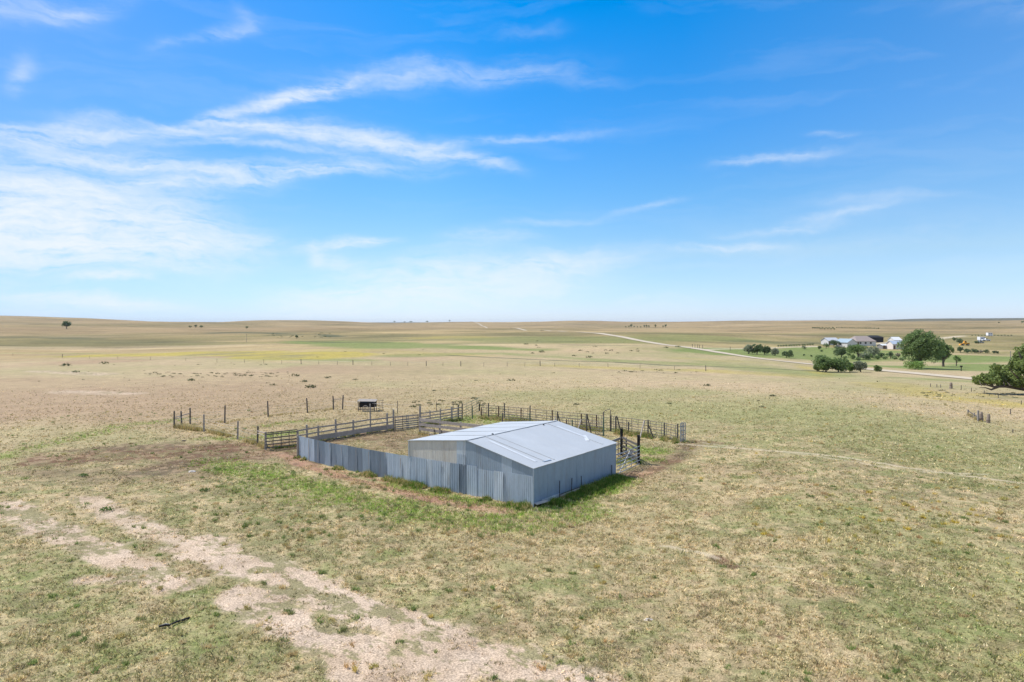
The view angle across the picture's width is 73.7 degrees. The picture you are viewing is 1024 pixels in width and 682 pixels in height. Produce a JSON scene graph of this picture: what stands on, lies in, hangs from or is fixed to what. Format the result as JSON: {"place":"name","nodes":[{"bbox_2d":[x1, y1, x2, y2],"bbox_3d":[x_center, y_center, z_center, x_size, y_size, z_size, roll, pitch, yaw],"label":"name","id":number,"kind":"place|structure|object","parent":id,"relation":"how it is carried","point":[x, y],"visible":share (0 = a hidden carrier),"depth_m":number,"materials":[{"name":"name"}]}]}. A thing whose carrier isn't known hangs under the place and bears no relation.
{"place":"outdoors","nodes":[
{"label":"outdoors","id":0,"kind":"place"},
{"bbox_2d":[159,617,189,626],"bbox_3d":[-12.289,10.264,24.919,0.248,0.105,1.098,1,2,44],"label":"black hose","id":1,"kind":"object","parent":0,"point":[165,624],"visible":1,"depth_m":24.81,"materials":[{"name":"black rubber"}]},
{"bbox_2d":[0,316,1023,681],"bbox_3d":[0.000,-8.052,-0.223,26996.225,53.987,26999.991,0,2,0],"label":"ground","id":2,"kind":"structure","parent":0,"point":[358,354],"depth_m":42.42,"materials":[{"name":"green plant"}]},
{"bbox_2d":[61,321,70,328],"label":"tree","id":3,"kind":"object","parent":2,"relation":"on","point":[66,323],"visible":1,"depth_m":866.36,"materials":[{"name":"green plant"}]},
{"bbox_2d":[173,395,343,444],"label":"wire fence","id":4,"kind":"object","parent":2,"relation":"on","point":[224,418],"visible":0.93,"depth_m":72.64,"materials":[{"name":"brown wood"}]},
{"bbox_2d":[264,404,394,449],"bbox_3d":[-16.439,7.822,63.748,0.771,3.103,14.146,1,2,40],"label":"board fence","id":5,"kind":"object","parent":2,"relation":"on","point":[336,434],"visible":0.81,"depth_m":63.89,"materials":[{"name":"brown wood"}]},
{"bbox_2d":[395,414,418,429],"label":"board gate","id":6,"kind":"structure","parent":5,"relation":"attached to","point":[408,421],"depth_m":69.99,"materials":[{"name":"grey wood"}]},
{"bbox_2d":[297,435,409,481],"bbox_3d":[-12.274,8.642,50.748,14.180,1.981,0.410,1,2,42],"label":"sheet metal windbreak","id":7,"kind":"object","parent":2,"relation":"on","point":[378,463],"visible":0.92,"depth_m":49.99,"materials":[{"name":"grey metal"}]},
{"bbox_2d":[13,353,705,370],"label":"pasture fence","id":8,"kind":"object","parent":2,"relation":"on","point":[390,363],"visible":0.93,"depth_m":175.09,"materials":[{"name":"brown wood"}]},
{"bbox_2d":[357,399,377,411],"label":"hay feeder","id":9,"kind":"object","parent":2,"relation":"on","point":[362,403],"visible":0.98,"depth_m":84.04,"materials":[{"name":"black metal"}]},
{"bbox_2d":[348,401,449,412],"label":"wire fence","id":10,"kind":"object","parent":2,"relation":"on","point":[410,404],"visible":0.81,"depth_m":83.39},
{"bbox_2d":[419,404,462,422],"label":"rail fence","id":11,"kind":"object","parent":2,"relation":"on","point":[440,413],"visible":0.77,"depth_m":73.87,"materials":[{"name":"grey wood"}]},
{"bbox_2d":[419,418,482,435],"bbox_3d":[-4.808,8.452,63.536,10.610,1.853,0.302,1,2,36],"label":"plank fence","id":12,"kind":"object","parent":2,"relation":"on","point":[439,426],"visible":0.46,"depth_m":64.91,"materials":[{"name":"grey wood"}]},
{"bbox_2d":[463,397,479,418],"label":"pipe gate","id":13,"kind":"structure","parent":2,"relation":"on","point":[472,408],"depth_m":79.45,"materials":[{"name":"grey metal"}]},
{"bbox_2d":[407,420,616,507],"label":"metal shed","id":14,"kind":"structure","parent":2,"relation":"on","point":[533,462],"depth_m":43.95,"materials":[{"name":"grey metal"}]},
{"bbox_2d":[60,333,1016,510],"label":"scrub","id":15,"kind":"object","parent":2,"relation":"on","point":[85,474],"visible":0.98,"depth_m":126.67,"materials":[{"name":"green plant"}]},
{"bbox_2d":[534,500,547,505],"bbox_3d":[1.728,9.724,40.528,0.944,0.405,0.317,-1,2,-40],"label":"loose board","id":16,"kind":"object","parent":2,"relation":"on","point":[540,502],"visible":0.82,"depth_m":40.48,"materials":[{"name":"grey metal"}]},
{"bbox_2d":[481,403,603,427],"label":"pipe fence","id":17,"kind":"object","parent":2,"relation":"on","point":[529,411],"visible":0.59,"depth_m":74.00,"materials":[{"name":"metal"}]},
{"bbox_2d":[502,411,603,435],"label":"alley fence","id":18,"kind":"object","parent":2,"relation":"on","point":[568,423],"visible":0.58,"depth_m":67.89,"materials":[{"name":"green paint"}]},
{"bbox_2d":[611,429,639,463],"bbox_3d":[8.512,8.395,54.180,2.733,2.489,3.814,0,2,0],"label":"loading pen","id":19,"kind":"object","parent":2,"relation":"on","point":[621,438],"visible":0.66,"depth_m":54.89,"materials":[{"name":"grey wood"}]},
{"bbox_2d":[617,446,639,473],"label":"pipe gate","id":20,"kind":"structure","parent":2,"relation":"on","point":[631,456],"depth_m":50.53,"materials":[{"name":"grey metal"}]},
{"bbox_2d":[610,416,677,439],"bbox_3d":[11.864,8.375,64.522,2.408,1.951,8.403,-1,2,-40],"label":"pipe fence","id":21,"kind":"object","parent":2,"relation":"on","point":[643,422],"visible":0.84,"depth_m":64.96,"materials":[{"name":"metal"}]},
{"bbox_2d":[603,409,610,430],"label":"arched gate","id":22,"kind":"structure","parent":21,"relation":"attached to","point":[607,417],"depth_m":68.29,"materials":[{"name":"metal"}]},
{"bbox_2d":[680,422,685,441],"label":"end gate","id":23,"kind":"structure","parent":2,"relation":"on","point":[683,434],"depth_m":61.48,"materials":[{"name":"grey metal"}]},
{"bbox_2d":[743,344,752,353],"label":"shrub","id":24,"kind":"object","parent":2,"relation":"on","point":[748,348],"visible":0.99,"depth_m":271.54,"materials":[{"name":"green plant"}]},
{"bbox_2d":[750,344,762,354],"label":"shrub","id":25,"kind":"object","parent":2,"relation":"on","point":[757,349],"visible":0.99,"depth_m":270.74,"materials":[{"name":"green plant"}]},
{"bbox_2d":[762,345,770,353],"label":"shrub","id":26,"kind":"object","parent":2,"relation":"on","point":[767,350],"visible":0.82,"depth_m":274.41,"materials":[{"name":"green plant"}]},
{"bbox_2d":[770,348,778,354],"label":"shrub","id":27,"kind":"object","parent":2,"relation":"on","point":[775,351],"visible":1,"depth_m":270.29,"materials":[{"name":"green plant"}]},
{"bbox_2d":[781,350,793,357],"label":"shrub","id":28,"kind":"object","parent":2,"relation":"on","point":[789,353],"visible":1,"depth_m":261.46,"materials":[{"name":"green plant"}]},
{"bbox_2d":[811,355,835,371],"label":"shrub","id":29,"kind":"object","parent":2,"relation":"on","point":[822,362],"visible":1,"depth_m":159.49,"materials":[{"name":"green plant"}]},
{"bbox_2d":[820,338,837,344],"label":"farmhouse","id":30,"kind":"object","parent":2,"relation":"on","point":[825,340],"visible":0.47,"depth_m":422.52,"materials":[{"name":"white paint"}]},
{"bbox_2d":[829,340,839,344],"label":"tree","id":31,"kind":"object","parent":2,"relation":"on","point":[834,342],"visible":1,"depth_m":404.13,"materials":[{"name":"green plant"}]},
{"bbox_2d":[833,345,846,356],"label":"shrub","id":32,"kind":"object","parent":2,"relation":"on","point":[838,351],"visible":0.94,"depth_m":285.23,"materials":[{"name":"green plant"}]},
{"bbox_2d":[831,357,851,371],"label":"shrub","id":33,"kind":"object","parent":2,"relation":"on","point":[842,365],"visible":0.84,"depth_m":159.47,"materials":[{"name":"green plant"}]},
{"bbox_2d":[835,338,857,346],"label":"farmhouse","id":34,"kind":"object","parent":2,"relation":"on","point":[845,342],"visible":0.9,"depth_m":400.52,"materials":[{"name":"white paint"}]},
{"bbox_2d":[848,362,853,371],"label":"shrub","id":35,"kind":"object","parent":2,"relation":"on","point":[851,369],"visible":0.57,"depth_m":161.82,"materials":[{"name":"green plant"}]},
{"bbox_2d":[845,344,865,357],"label":"tree","id":36,"kind":"object","parent":2,"relation":"on","point":[858,348],"visible":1,"depth_m":267.80,"materials":[{"name":"green plant"}]},
{"bbox_2d":[853,361,867,371],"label":"shrub","id":37,"kind":"object","parent":2,"relation":"on","point":[859,365],"visible":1,"depth_m":161.04,"materials":[{"name":"green plant"}]},
{"bbox_2d":[850,336,876,345],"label":"farmhouse","id":38,"kind":"object","parent":2,"relation":"on","point":[865,340],"visible":0.82,"depth_m":416.90,"materials":[{"name":"white paint"}]},
{"bbox_2d":[859,353,869,358],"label":"shrub","id":39,"kind":"object","parent":2,"relation":"on","point":[863,356],"visible":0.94,"depth_m":269.72,"materials":[{"name":"green plant"}]},
{"bbox_2d":[865,353,872,359],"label":"shrub","id":40,"kind":"object","parent":2,"relation":"on","point":[868,357],"visible":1,"depth_m":268.10,"materials":[{"name":"green plant"}]},
{"bbox_2d":[863,345,880,355],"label":"shrub","id":41,"kind":"object","parent":2,"relation":"on","point":[875,350],"visible":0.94,"depth_m":291.57,"materials":[{"name":"green plant"}]},
{"bbox_2d":[868,335,883,341],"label":"barn","id":42,"kind":"structure","parent":2,"relation":"on","point":[877,338],"depth_m":462.62,"materials":[{"name":"black metal"}]},
{"bbox_2d":[873,365,882,371],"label":"shrub","id":43,"kind":"object","parent":2,"relation":"on","point":[877,368],"visible":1,"depth_m":164.17,"materials":[{"name":"green plant"}]},
{"bbox_2d":[877,344,886,348],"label":"shed","id":44,"kind":"structure","parent":2,"relation":"on","point":[881,346],"depth_m":380.44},
{"bbox_2d":[887,337,901,340],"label":"barn","id":45,"kind":"structure","parent":2,"relation":"on","point":[894,339],"depth_m":438.67,"materials":[{"name":"white paint"}]},
{"bbox_2d":[886,341,903,348],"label":"cottage","id":46,"kind":"structure","parent":2,"relation":"on","point":[891,344],"depth_m":374.73,"materials":[{"name":"grey metal"}]},
{"bbox_2d":[903,360,927,369],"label":"shrub","id":47,"kind":"object","parent":2,"relation":"on","point":[917,364],"visible":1,"depth_m":175.02,"materials":[{"name":"green plant"}]},
{"bbox_2d":[896,329,946,368],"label":"tree","id":48,"kind":"object","parent":2,"relation":"on","point":[919,347],"visible":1,"depth_m":179.58,"materials":[{"name":"green plant"}]},
{"bbox_2d":[934,343,954,366],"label":"tree","id":49,"kind":"object","parent":2,"relation":"on","point":[949,348],"visible":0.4,"depth_m":201.52,"materials":[{"name":"green plant"}]},
{"bbox_2d":[953,355,961,365],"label":"tree","id":50,"kind":"object","parent":2,"relation":"on","point":[956,358],"visible":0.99,"depth_m":211.47,"materials":[{"name":"green plant"}]},
{"bbox_2d":[967,410,978,420],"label":"brace fence","id":51,"kind":"object","parent":2,"relation":"on","point":[974,415],"visible":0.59,"depth_m":72.71,"materials":[{"name":"grey wood"}]},
{"bbox_2d":[930,381,1021,432],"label":"wire fence","id":52,"kind":"object","parent":2,"relation":"on","point":[984,393],"visible":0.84,"depth_m":105.69,"materials":[{"name":"brown wood"}]},
{"bbox_2d":[979,412,983,420],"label":"old post","id":53,"kind":"object","parent":2,"relation":"on","point":[981,416],"visible":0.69,"depth_m":71.60,"materials":[{"name":"grey wood"}]},
{"bbox_2d":[986,414,990,422],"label":"old post","id":54,"kind":"object","parent":2,"relation":"on","point":[988,420],"visible":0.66,"depth_m":70.13,"materials":[{"name":"grey wood"}]},
{"bbox_2d":[972,343,1023,390],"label":"leaning tree","id":55,"kind":"object","parent":2,"relation":"on","point":[1009,375],"visible":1,"depth_m":104.10,"materials":[{"name":"green plant"}]},
{"bbox_2d":[0,0,1023,321],"label":"sky","id":56,"kind":"structure","parent":0,"point":[161,160],"materials":[{"name":"blue"}]},
{"bbox_2d":[173,407,982,510],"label":"tall grass","id":57,"kind":"structure","parent":0,"point":[601,485],"depth_m":46.99,"materials":[{"name":"plant"}]},
{"bbox_2d":[475,322,971,378],"bbox_3d":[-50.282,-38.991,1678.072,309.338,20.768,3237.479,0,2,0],"label":"road","id":58,"kind":"structure","parent":0,"point":[952,376],"depth_m":239.90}
]}

